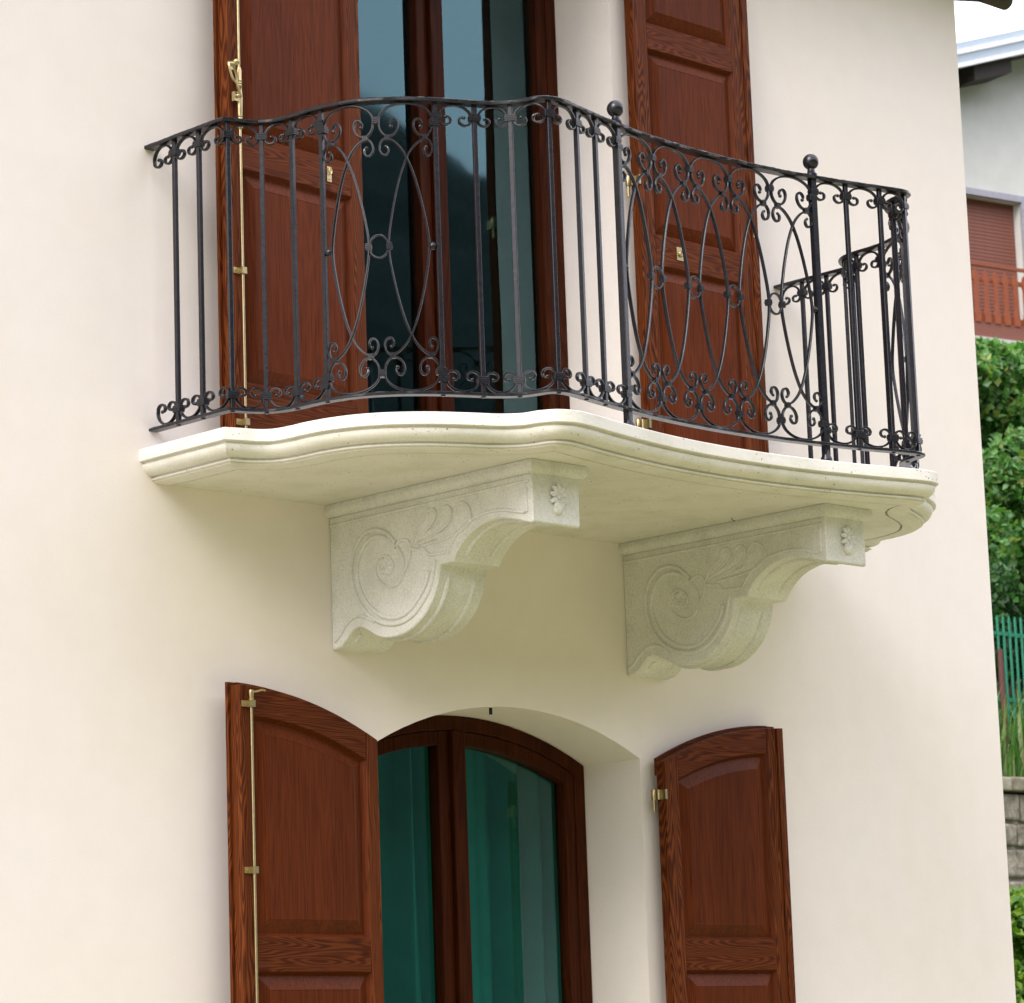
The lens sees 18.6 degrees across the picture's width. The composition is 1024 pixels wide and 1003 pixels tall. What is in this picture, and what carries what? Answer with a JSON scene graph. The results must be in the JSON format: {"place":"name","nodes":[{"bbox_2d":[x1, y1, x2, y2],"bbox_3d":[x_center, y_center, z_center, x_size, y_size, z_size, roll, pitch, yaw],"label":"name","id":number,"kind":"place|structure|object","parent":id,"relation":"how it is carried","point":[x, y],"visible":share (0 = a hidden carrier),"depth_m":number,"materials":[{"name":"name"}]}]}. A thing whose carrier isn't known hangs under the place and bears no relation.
{"place":"outdoors","nodes":[
{"label":"outdoors","id":0,"kind":"place"},
{"bbox_2d":[954,0,1023,42],"label":"sky","id":1,"kind":"structure","parent":0,"point":[973,20],"materials":[{"name":"white"}]},
{"bbox_3d":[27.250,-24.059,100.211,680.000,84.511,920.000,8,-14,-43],"label":"ground","id":2,"kind":"structure","parent":0,"visible":0},
{"bbox_2d":[0,0,1015,1002],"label":"house","id":3,"kind":"structure","parent":2,"relation":"on","point":[144,618],"depth_m":11.57,"materials":[{"name":"beige paint"}]},
{"bbox_2d":[213,0,368,428],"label":"shutter","id":4,"kind":"object","parent":3,"relation":"attached to","point":[275,58],"visible":0.77,"depth_m":10.62,"materials":[{"name":"brown wood"}]},
{"bbox_2d":[225,682,383,1002],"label":"shutter","id":5,"kind":"object","parent":3,"relation":"attached to","point":[304,885],"visible":1,"depth_m":10.23,"materials":[{"name":"brown wood"}]},
{"bbox_2d":[378,733,425,1002],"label":"curtain","id":6,"kind":"object","parent":3,"relation":"hanging from","point":[401,851],"visible":0.11,"depth_m":11.55,"materials":[{"name":"teal fabric"}]},
{"bbox_2d":[392,747,561,1002],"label":"curtain","id":7,"kind":"object","parent":3,"relation":"hanging from","point":[514,916],"visible":0.5,"depth_m":11.96,"materials":[{"name":"teal fabric"}]},
{"bbox_2d":[377,716,592,1002],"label":"arched window","id":8,"kind":"structure","parent":3,"relation":"in","point":[446,738],"depth_m":11.31,"materials":[{"name":"brown wood"}]},
{"bbox_2d":[406,0,569,411],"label":"balcony door","id":9,"kind":"structure","parent":3,"relation":"in","point":[423,17],"depth_m":11.78,"materials":[{"name":"brown wood"}]},
{"bbox_2d":[139,409,938,679],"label":"balcony","id":10,"kind":"structure","parent":3,"relation":"attached to","point":[432,516],"depth_m":10.45,"materials":[{"name":"stone"}]},
{"bbox_2d":[144,95,925,468],"bbox_3d":[0.370,-0.646,10.948,3.192,1.112,1.223,8,-14,-43],"label":"iron railing","id":11,"kind":"object","parent":10,"relation":"on","point":[908,449],"visible":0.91,"depth_m":10.22,"materials":[{"name":"black metal"}]},
{"bbox_2d":[624,0,768,452],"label":"shutter","id":12,"kind":"object","parent":3,"relation":"attached to","point":[688,73],"visible":0.56,"depth_m":12.15,"materials":[{"name":"brown wood"}]},
{"bbox_2d":[651,726,795,1002],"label":"shutter","id":13,"kind":"object","parent":3,"relation":"attached to","point":[720,796],"visible":1,"depth_m":11.69,"materials":[{"name":"brown wood"}]},
{"bbox_2d":[957,29,1023,343],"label":"neighbour house","id":14,"kind":"structure","parent":2,"relation":"on","point":[991,77],"depth_m":42.33,"materials":[{"name":"paint"}]},
{"bbox_2d":[966,187,1023,318],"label":"window","id":15,"kind":"structure","parent":14,"relation":"in","point":[990,224],"depth_m":42.34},
{"bbox_2d":[975,336,1023,681],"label":"hedge shrub","id":16,"kind":"object","parent":2,"relation":"on","point":[1000,371],"visible":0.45,"depth_m":28.54,"materials":[{"name":"green plant"}]},
{"bbox_2d":[982,438,1023,698],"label":"dark shrub","id":17,"kind":"object","parent":2,"relation":"on","point":[1009,678],"visible":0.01,"depth_m":30.80,"materials":[{"name":"green plant"}]},
{"bbox_2d":[989,556,1023,735],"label":"dark shrub","id":18,"kind":"object","parent":2,"relation":"on","point":[1007,596],"visible":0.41,"depth_m":27.64,"materials":[{"name":"green plant"}]},
{"bbox_2d":[993,615,1023,742],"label":"garden fence","id":19,"kind":"object","parent":2,"relation":"on","point":[1009,634],"visible":0.08,"depth_m":26.89,"materials":[{"name":"green metal"}]},
{"bbox_2d":[997,683,1023,776],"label":"grass","id":20,"kind":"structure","parent":2,"relation":"on","point":[1012,762],"depth_m":26.40,"materials":[{"name":"green plant"}]},
{"bbox_2d":[1002,777,1023,891],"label":"retaining wall","id":21,"kind":"structure","parent":2,"relation":"on","point":[1013,792],"depth_m":26.04,"materials":[{"name":"stone"}]},
{"bbox_2d":[997,649,1009,754],"bbox_3d":[4.177,1.828,26.546,0.061,1.160,0.055,8,-14,-43],"label":"wooden post","id":22,"kind":"object","parent":21,"relation":"on","point":[1001,670],"visible":0.56,"depth_m":26.57,"materials":[{"name":"brown wood"}]},
{"bbox_2d":[1009,884,1023,1002],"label":"front shrub","id":23,"kind":"object","parent":2,"relation":"on","point":[1017,908],"visible":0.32,"depth_m":24.36,"materials":[{"name":"green plant"}]}
]}

